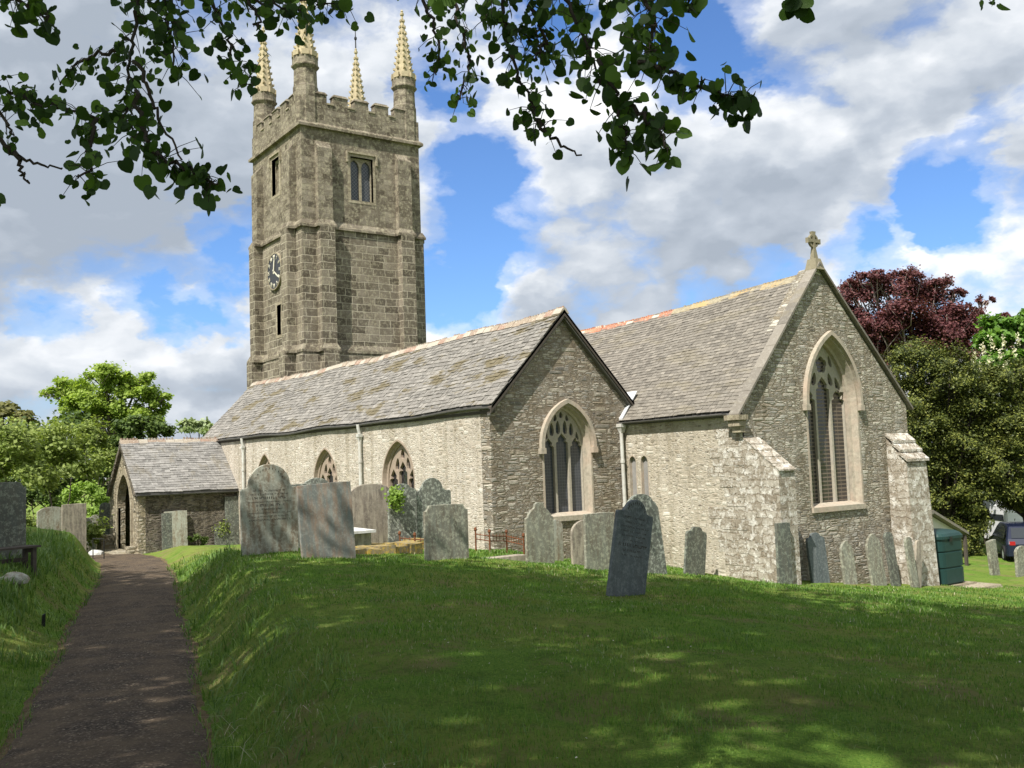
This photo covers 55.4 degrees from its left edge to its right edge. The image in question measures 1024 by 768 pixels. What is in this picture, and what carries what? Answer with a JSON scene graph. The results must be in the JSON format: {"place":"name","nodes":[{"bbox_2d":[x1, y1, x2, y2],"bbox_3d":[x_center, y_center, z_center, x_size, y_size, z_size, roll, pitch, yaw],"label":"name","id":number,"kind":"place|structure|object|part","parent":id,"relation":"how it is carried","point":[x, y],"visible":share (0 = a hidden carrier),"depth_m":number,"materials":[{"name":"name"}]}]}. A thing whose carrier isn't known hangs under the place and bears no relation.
{"place":"outdoors","nodes":[
{"label":"outdoors","id":0,"kind":"place"},
{"bbox_2d":[0,524,77,650],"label":"bank grass","id":1,"kind":"structure","parent":0,"point":[38,534],"depth_m":20.32,"materials":[{"name":"green plant"}]},
{"bbox_2d":[0,552,219,767],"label":"path","id":2,"kind":"structure","parent":0,"point":[114,692],"depth_m":11.37,"materials":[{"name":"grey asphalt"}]},
{"bbox_2d":[92,538,104,558],"bbox_3d":[-15.892,6.392,37.513,0.043,0.948,1.352,2,-6,-40],"label":"handrail","id":3,"kind":"object","parent":2,"relation":"on","point":[103,547],"visible":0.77,"depth_m":37.42,"materials":[{"name":"black metal"}]},
{"bbox_2d":[0,461,1023,767],"bbox_3d":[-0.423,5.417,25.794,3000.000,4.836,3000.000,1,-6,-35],"label":"ground","id":4,"kind":"structure","parent":0,"point":[976,569],"depth_m":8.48,"materials":[{"name":"green plant"}]},
{"bbox_2d":[0,482,25,562],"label":"headstone","id":5,"kind":"object","parent":4,"relation":"on","point":[12,513],"visible":0.89,"depth_m":20.77,"materials":[{"name":"stone"}]},
{"bbox_2d":[0,572,29,584],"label":"loose stone","id":6,"kind":"object","parent":4,"relation":"on","point":[19,576],"visible":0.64,"depth_m":18.41,"materials":[{"name":"grey stone"}]},
{"bbox_2d":[0,400,36,481],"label":"tree","id":7,"kind":"object","parent":4,"relation":"on","point":[8,408],"visible":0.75,"depth_m":59.77,"materials":[{"name":"green plant"}]},
{"bbox_2d":[0,545,40,576],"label":"bench","id":8,"kind":"object","parent":4,"relation":"on","point":[26,549],"visible":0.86,"depth_m":19.92,"materials":[{"name":"wood"}]},
{"bbox_2d":[0,474,66,525],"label":"hedgerow shrub","id":9,"kind":"object","parent":4,"relation":"on","point":[33,497],"visible":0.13,"depth_m":44.94,"materials":[{"name":"green plant"}]},
{"bbox_2d":[0,414,74,526],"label":"hedgerow shrub","id":10,"kind":"object","parent":4,"relation":"on","point":[31,470],"visible":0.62,"depth_m":39.10,"materials":[{"name":"green plant"}]},
{"bbox_2d":[41,614,45,626],"bbox_3d":[-8.286,4.219,17.256,0.060,0.320,0.100,1,-6,-35],"label":"marker stake","id":11,"kind":"object","parent":4,"relation":"on","point":[43,619],"visible":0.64,"depth_m":17.23,"materials":[{"name":"black metal"}]},
{"bbox_2d":[37,507,60,530],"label":"headstone","id":12,"kind":"object","parent":4,"relation":"on","point":[48,517],"visible":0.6,"depth_m":37.95,"materials":[{"name":"grey stone"}]},
{"bbox_2d":[7,414,113,549],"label":"hedgerow shrub","id":13,"kind":"object","parent":4,"relation":"on","point":[57,447],"visible":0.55,"depth_m":42.58,"materials":[{"name":"green plant"}]},
{"bbox_2d":[32,479,109,519],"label":"hedgerow shrub","id":14,"kind":"object","parent":4,"relation":"on","point":[96,492],"visible":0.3,"depth_m":49.42,"materials":[{"name":"green plant"}]},
{"bbox_2d":[61,503,85,549],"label":"headstone","id":15,"kind":"object","parent":4,"relation":"on","point":[73,519],"visible":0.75,"depth_m":37.05,"materials":[{"name":"grey stone"}]},
{"bbox_2d":[0,405,147,507],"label":"hedgerow shrub","id":16,"kind":"object","parent":4,"relation":"on","point":[77,419],"visible":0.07,"depth_m":59.41,"materials":[{"name":"green plant"}]},
{"bbox_2d":[86,518,91,551],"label":"headstone","id":17,"kind":"object","parent":4,"relation":"on","point":[88,546],"visible":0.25,"depth_m":46.03,"materials":[{"name":"grey stone"}]},
{"bbox_2d":[66,413,117,516],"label":"hedgerow shrub","id":18,"kind":"object","parent":4,"relation":"on","point":[108,453],"visible":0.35,"depth_m":53.95,"materials":[{"name":"green plant"}]},
{"bbox_2d":[91,515,98,548],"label":"headstone","id":19,"kind":"object","parent":4,"relation":"on","point":[95,521],"visible":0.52,"depth_m":46.48,"materials":[{"name":"grey stone"}]},
{"bbox_2d":[88,550,102,554],"bbox_3d":[-17.074,6.971,40.055,0.655,0.361,0.680,-2,-5,-5],"label":"loose stone","id":20,"kind":"object","parent":4,"relation":"on","point":[98,552],"visible":0.4,"depth_m":39.80,"materials":[{"name":"white stone"}]},
{"bbox_2d":[98,503,109,534],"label":"headstone","id":21,"kind":"object","parent":4,"relation":"on","point":[105,507],"visible":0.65,"depth_m":45.11,"materials":[{"name":"stone"}]},
{"bbox_2d":[38,360,174,503],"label":"oak tree","id":22,"kind":"object","parent":4,"relation":"on","point":[76,395],"visible":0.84,"depth_m":65.38,"materials":[{"name":"green plant"}]},
{"bbox_2d":[97,436,118,489],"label":"hedgerow shrub","id":23,"kind":"object","parent":4,"relation":"on","point":[116,442],"visible":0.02,"depth_m":55.63,"materials":[{"name":"green plant"}]},
{"bbox_2d":[110,414,178,440],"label":"tree","id":24,"kind":"object","parent":4,"relation":"on","point":[153,427],"visible":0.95,"depth_m":54.95,"materials":[{"name":"green plant"}]},
{"bbox_2d":[161,513,172,549],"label":"headstone","id":25,"kind":"object","parent":4,"relation":"on","point":[166,527],"visible":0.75,"depth_m":40.30,"materials":[{"name":"stone"}]},
{"bbox_2d":[164,510,187,546],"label":"headstone","id":26,"kind":"object","parent":4,"relation":"on","point":[179,529],"visible":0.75,"depth_m":40.61,"materials":[{"name":"grey stone"}]},
{"bbox_2d":[175,416,213,438],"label":"tree","id":27,"kind":"object","parent":4,"relation":"on","point":[194,426],"visible":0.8,"depth_m":148.80,"materials":[{"name":"green plant"}]},
{"bbox_2d":[187,533,211,545],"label":"shrub","id":28,"kind":"object","parent":4,"relation":"on","point":[204,540],"visible":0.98,"depth_m":40.73,"materials":[{"name":"green plant"}]},
{"bbox_2d":[0,532,427,767],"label":"long grass","id":29,"kind":"structure","parent":4,"relation":"on","point":[207,561],"depth_m":12.74,"materials":[{"name":"green plant"}]},
{"bbox_2d":[214,526,229,544],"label":"headstone","id":30,"kind":"object","parent":4,"relation":"on","point":[222,540],"visible":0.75,"depth_m":41.55,"materials":[{"name":"stone"}]},
{"bbox_2d":[212,518,230,536],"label":"wall plant","id":31,"kind":"object","parent":30,"relation":"attached to","point":[223,525],"depth_m":41.57,"materials":[{"name":"green plant"}]},
{"bbox_2d":[224,496,239,544],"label":"headstone","id":32,"kind":"object","parent":4,"relation":"on","point":[231,510],"visible":0.48,"depth_m":41.94,"materials":[{"name":"stone"}]},
{"bbox_2d":[240,464,297,555],"bbox_3d":[-5.194,2.723,20.898,1.235,2.012,0.082,1,-5,-32],"label":"headstone","id":33,"kind":"object","parent":4,"relation":"on","point":[268,511],"visible":0.96,"depth_m":20.86,"materials":[{"name":"grey stone"}]},
{"bbox_2d":[189,620,392,767],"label":"strap leaves","id":34,"kind":"object","parent":4,"relation":"on","point":[301,751],"visible":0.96,"depth_m":8.56,"materials":[{"name":"green plant"}]},
{"bbox_2d":[291,483,310,547],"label":"headstone","id":35,"kind":"object","parent":4,"relation":"on","point":[294,485],"visible":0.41,"depth_m":22.29,"materials":[{"name":"grey stone"}]},
{"bbox_2d":[200,670,407,767],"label":"grass","id":36,"kind":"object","parent":4,"relation":"on","point":[280,725],"visible":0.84,"depth_m":7.69,"materials":[{"name":"green plant"}]},
{"bbox_2d":[304,478,328,483],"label":"headstone","id":37,"kind":"object","parent":4,"relation":"on","point":[315,481],"visible":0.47,"depth_m":24.59,"materials":[{"name":"grey stone"}]},
{"bbox_2d":[296,481,355,558],"bbox_3d":[-3.721,2.794,19.577,1.154,1.618,0.070,-1,-7,-35],"label":"headstone","id":38,"kind":"object","parent":4,"relation":"on","point":[325,520],"visible":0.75,"depth_m":19.55,"materials":[{"name":"grey stone"}]},
{"bbox_2d":[354,527,375,545],"bbox_3d":[-4.163,3.712,23.209,1.130,0.660,1.880,1,-6,-35],"label":"chest tomb","id":39,"kind":"object","parent":4,"relation":"on","point":[362,536],"visible":0.17,"depth_m":22.66,"materials":[{"name":"grey stone"}]},
{"bbox_2d":[351,484,388,542],"bbox_3d":[-3.557,3.366,24.637,1.119,1.692,0.075,1,-6,-35],"label":"headstone","id":40,"kind":"object","parent":4,"relation":"on","point":[369,506],"visible":0.76,"depth_m":24.63,"materials":[{"name":"grey stone"}]},
{"bbox_2d":[355,540,422,554],"bbox_3d":[-2.917,3.723,21.613,1.735,0.375,0.937,1,-6,-35],"label":"grave ledger","id":41,"kind":"object","parent":4,"relation":"on","point":[409,546],"visible":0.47,"depth_m":21.48,"materials":[{"name":"yellow stone"}]},
{"bbox_2d":[371,538,423,548],"bbox_3d":[-3.021,3.984,23.581,1.885,0.389,0.739,1,-6,-35],"label":"grave ledger","id":42,"kind":"object","parent":4,"relation":"on","point":[393,543],"visible":0.13,"depth_m":23.67,"materials":[{"name":"yellow stone"}]},
{"bbox_2d":[387,484,416,541],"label":"headstone","id":43,"kind":"object","parent":4,"relation":"on","point":[405,523],"visible":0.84,"depth_m":24.45,"materials":[{"name":"grey stone"}]},
{"bbox_2d":[381,485,405,512],"bbox_3d":[-2.896,2.855,24.215,0.374,0.729,0.612,-6,-6,42],"label":"ivy","id":44,"kind":"object","parent":43,"relation":"attached to","point":[394,497],"visible":1,"depth_m":24.17,"materials":[{"name":"green plant"}]},
{"bbox_2d":[398,531,423,543],"bbox_3d":[-2.346,3.772,23.044,0.782,0.614,0.107,-4,-5,25],"label":"railing","id":45,"kind":"object","parent":4,"relation":"on","point":[409,538],"visible":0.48,"depth_m":23.07,"materials":[{"name":"metal"}]},
{"bbox_2d":[417,478,450,537],"bbox_3d":[-2.044,3.361,25.047,1.106,1.900,0.075,1,-6,-35],"label":"headstone","id":46,"kind":"object","parent":4,"relation":"on","point":[431,491],"visible":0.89,"depth_m":25.00,"materials":[{"name":"grey stone"}]},
{"bbox_2d":[423,504,468,560],"bbox_3d":[-1.381,3.159,20.506,1.056,1.262,0.075,1,-6,-35],"label":"headstone","id":47,"kind":"object","parent":4,"relation":"on","point":[445,527],"visible":0.86,"depth_m":20.46,"materials":[{"name":"grey stone"}]},
{"bbox_2d":[474,527,524,553],"bbox_3d":[-0.206,3.877,23.679,0.812,0.814,1.416,1,-6,-35],"label":"railing","id":48,"kind":"object","parent":4,"relation":"on","point":[503,536],"visible":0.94,"depth_m":23.83,"materials":[{"name":"metal"}]},
{"bbox_2d":[0,0,1009,216],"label":"lime tree","id":49,"kind":"object","parent":4,"relation":"on","point":[184,176],"visible":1,"depth_m":3.43,"materials":[{"name":"green plant"}]},
{"bbox_2d":[486,554,525,561],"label":"stone kerb","id":50,"kind":"structure","parent":4,"relation":"on","point":[519,557],"depth_m":21.80,"materials":[{"name":"beige stone"}]},
{"bbox_2d":[1,547,1023,767],"bbox_3d":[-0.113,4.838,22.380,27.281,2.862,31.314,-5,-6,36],"label":"grass tufts","id":51,"kind":"object","parent":4,"relation":"on","point":[643,609],"visible":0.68,"depth_m":11.13,"materials":[{"name":"green plant"}]},
{"bbox_2d":[94,1,939,585],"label":"church","id":52,"kind":"structure","parent":4,"relation":"on","point":[736,425],"depth_m":28.90,"materials":[{"name":"grey stone"}]},
{"bbox_2d":[258,453,269,466],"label":"window","id":53,"kind":"structure","parent":52,"relation":"in","point":[264,460],"depth_m":40.03,"materials":[{"name":"brown stone"}]},
{"bbox_2d":[268,149,280,199],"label":"belfry window","id":54,"kind":"structure","parent":52,"relation":"in","point":[277,164],"depth_m":54.38,"materials":[{"name":"stone"}]},
{"bbox_2d":[276,301,281,338],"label":"slit window","id":55,"kind":"structure","parent":52,"relation":"in","point":[278,303],"depth_m":53.16,"materials":[{"name":"stone"}]},
{"bbox_2d":[313,448,337,482],"bbox_3d":[-6.519,3.515,34.960,0.490,2.475,2.120,1,-6,-35],"label":"window","id":56,"kind":"structure","parent":52,"relation":"in","point":[325,468],"depth_m":35.22,"materials":[{"name":"brown stone"}]},
{"bbox_2d":[346,150,377,205],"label":"belfry window","id":57,"kind":"structure","parent":52,"relation":"in","point":[360,170],"depth_m":53.15,"materials":[{"name":"stone"}]},
{"bbox_2d":[382,439,414,488],"bbox_3d":[-3.402,3.005,30.519,0.490,2.555,2.160,1,-6,-35],"label":"window","id":58,"kind":"structure","parent":52,"relation":"in","point":[398,468],"depth_m":30.79,"materials":[{"name":"brown stone"}]},
{"bbox_2d":[538,399,597,520],"bbox_3d":[1.484,2.153,27.808,2.050,3.431,0.620,1,-6,-35],"label":"window","id":59,"kind":"structure","parent":52,"relation":"in","point":[567,441],"depth_m":27.98,"materials":[{"name":"stone"}]},
{"bbox_2d":[629,455,637,496],"bbox_3d":[3.649,2.831,28.630,0.246,1.520,0.340,1,-6,-35],"label":"lancet window","id":60,"kind":"structure","parent":52,"relation":"in","point":[632,460],"depth_m":28.69,"materials":[{"name":"stone"}]},
{"bbox_2d":[640,454,649,495],"bbox_3d":[3.935,2.788,28.222,0.246,1.520,0.340,1,-6,-35],"label":"lancet window","id":61,"kind":"structure","parent":52,"relation":"in","point":[644,468],"depth_m":28.28,"materials":[{"name":"stone"}]},
{"bbox_2d":[802,330,865,512],"bbox_3d":[8.887,1.029,27.517,2.590,5.041,0.680,1,-6,-35],"label":"window","id":62,"kind":"structure","parent":52,"relation":"in","point":[833,401],"depth_m":27.82,"materials":[{"name":"stone"}]},
{"bbox_2d":[524,502,554,563],"bbox_3d":[0.622,3.415,22.046,0.772,1.488,0.075,1,-6,-35],"label":"headstone","id":63,"kind":"object","parent":4,"relation":"on","point":[539,532],"visible":0.9,"depth_m":22.01,"materials":[{"name":"grey stone"}]},
{"bbox_2d":[553,520,563,560],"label":"headstone","id":64,"kind":"object","parent":4,"relation":"on","point":[558,541],"visible":0.51,"depth_m":24.25,"materials":[{"name":"grey stone"}]},
{"bbox_2d":[570,520,583,564],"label":"headstone","id":65,"kind":"object","parent":4,"relation":"on","point":[577,542],"visible":0.41,"depth_m":23.85,"materials":[{"name":"grey stone"}]},
{"bbox_2d":[583,512,613,570],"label":"headstone","id":66,"kind":"object","parent":4,"relation":"on","point":[598,530],"visible":0.68,"depth_m":21.38,"materials":[{"name":"grey stone"}]},
{"bbox_2d":[606,500,652,595],"bbox_3d":[1.928,2.720,15.886,0.740,1.681,0.087,16,-15,-29],"label":"headstone","id":67,"kind":"object","parent":4,"relation":"on","point":[630,550],"visible":0.94,"depth_m":15.84,"materials":[{"name":"stone"}]},
{"bbox_2d":[627,494,666,573],"bbox_3d":[2.738,3.195,20.433,1.131,1.783,0.075,-4,-3,-35],"label":"headstone","id":68,"kind":"object","parent":4,"relation":"on","point":[657,563],"visible":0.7,"depth_m":20.58,"materials":[{"name":"grey stone"}]},
{"bbox_2d":[683,526,706,574],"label":"headstone","id":69,"kind":"object","parent":4,"relation":"on","point":[695,550],"visible":0.87,"depth_m":24.94,"materials":[{"name":"stone"}]},
{"bbox_2d":[774,522,792,584],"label":"headstone","id":70,"kind":"object","parent":4,"relation":"on","point":[783,553],"visible":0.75,"depth_m":23.82,"materials":[{"name":"stone"}]},
{"bbox_2d":[805,532,829,582],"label":"headstone","id":71,"kind":"object","parent":4,"relation":"on","point":[817,558],"visible":0.87,"depth_m":25.64,"materials":[{"name":"stone"}]},
{"bbox_2d":[839,541,857,583],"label":"headstone","id":72,"kind":"object","parent":4,"relation":"on","point":[847,562],"visible":0.86,"depth_m":26.33,"materials":[{"name":"grey stone"}]},
{"bbox_2d":[865,534,886,585],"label":"headstone","id":73,"kind":"object","parent":4,"relation":"on","point":[875,561],"visible":0.86,"depth_m":27.05,"materials":[{"name":"grey stone"}]},
{"bbox_2d":[883,532,900,585],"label":"headstone","id":74,"kind":"object","parent":4,"relation":"on","point":[892,564],"visible":0.9,"depth_m":27.49,"materials":[{"name":"stone"}]},
{"bbox_2d":[903,537,918,587],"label":"headstone","id":75,"kind":"object","parent":4,"relation":"on","point":[910,560],"visible":0.9,"depth_m":26.83,"materials":[{"name":"grey stone"}]},
{"bbox_2d":[914,540,922,587],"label":"headstone","id":76,"kind":"object","parent":4,"relation":"on","point":[918,549],"visible":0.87,"depth_m":27.43,"materials":[{"name":"beige stone"}]},
{"bbox_2d":[837,264,1015,393],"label":"copper beech","id":77,"kind":"object","parent":4,"relation":"on","point":[908,312],"visible":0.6,"depth_m":63.24,"materials":[{"name":"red plant"}]},
{"bbox_2d":[880,333,1008,555],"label":"yew tree","id":78,"kind":"object","parent":4,"relation":"on","point":[951,472],"visible":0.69,"depth_m":40.45,"materials":[{"name":"green plant"}]},
{"bbox_2d":[932,510,968,565],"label":"shed","id":79,"kind":"structure","parent":4,"relation":"on","point":[940,521],"depth_m":36.13,"materials":[{"name":"wood"}]},
{"bbox_2d":[904,370,1023,543],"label":"hedge","id":80,"kind":"object","parent":4,"relation":"on","point":[987,511],"visible":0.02,"depth_m":46.70,"materials":[{"name":"green plant"}]},
{"bbox_2d":[934,528,1002,588],"bbox_3d":[13.268,5.468,29.600,2.200,2.110,2.050,1,-6,-35],"label":"oil tank","id":81,"kind":"object","parent":4,"relation":"on","point":[948,543],"visible":0.48,"depth_m":29.19,"materials":[{"name":"green plastic"}]},
{"bbox_2d":[957,352,1023,521],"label":"yew tree","id":82,"kind":"object","parent":4,"relation":"on","point":[1009,495],"visible":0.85,"depth_m":40.27,"materials":[{"name":"green plant"}]},
{"bbox_2d":[985,539,999,574],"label":"headstone","id":83,"kind":"object","parent":4,"relation":"on","point":[992,556],"visible":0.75,"depth_m":33.17,"materials":[{"name":"grey stone"}]},
{"bbox_2d":[971,308,1023,472],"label":"horse chestnut","id":84,"kind":"object","parent":4,"relation":"on","point":[996,336],"visible":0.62,"depth_m":53.74,"materials":[{"name":"green plant"}]},
{"bbox_2d":[983,500,1022,537],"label":"parked van","id":85,"kind":"object","parent":4,"relation":"on","point":[998,515],"visible":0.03,"depth_m":45.57,"materials":[{"name":"white paint"}]},
{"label":"windows","id":86,"kind":"part","parent":85,"relation":"part of","materials":[{"name":"black glass"}]},
{"bbox_2d":[989,522,1023,560],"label":"parked car","id":87,"kind":"object","parent":4,"relation":"on","point":[1008,537],"visible":0.69,"depth_m":38.25,"materials":[{"name":"blue paint"}]},
{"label":"windows","id":88,"kind":"part","parent":87,"relation":"part of","materials":[{"name":"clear glass"}]},
{"bbox_2d":[1014,546,1023,576],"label":"headstone","id":89,"kind":"object","parent":4,"relation":"on","point":[1019,559],"visible":0.91,"depth_m":33.07,"materials":[{"name":"grey stone"}]},
{"bbox_2d":[0,0,1023,481],"label":"sky","id":90,"kind":"structure","parent":0,"point":[891,132],"materials":[{"name":"blue"}]}
]}

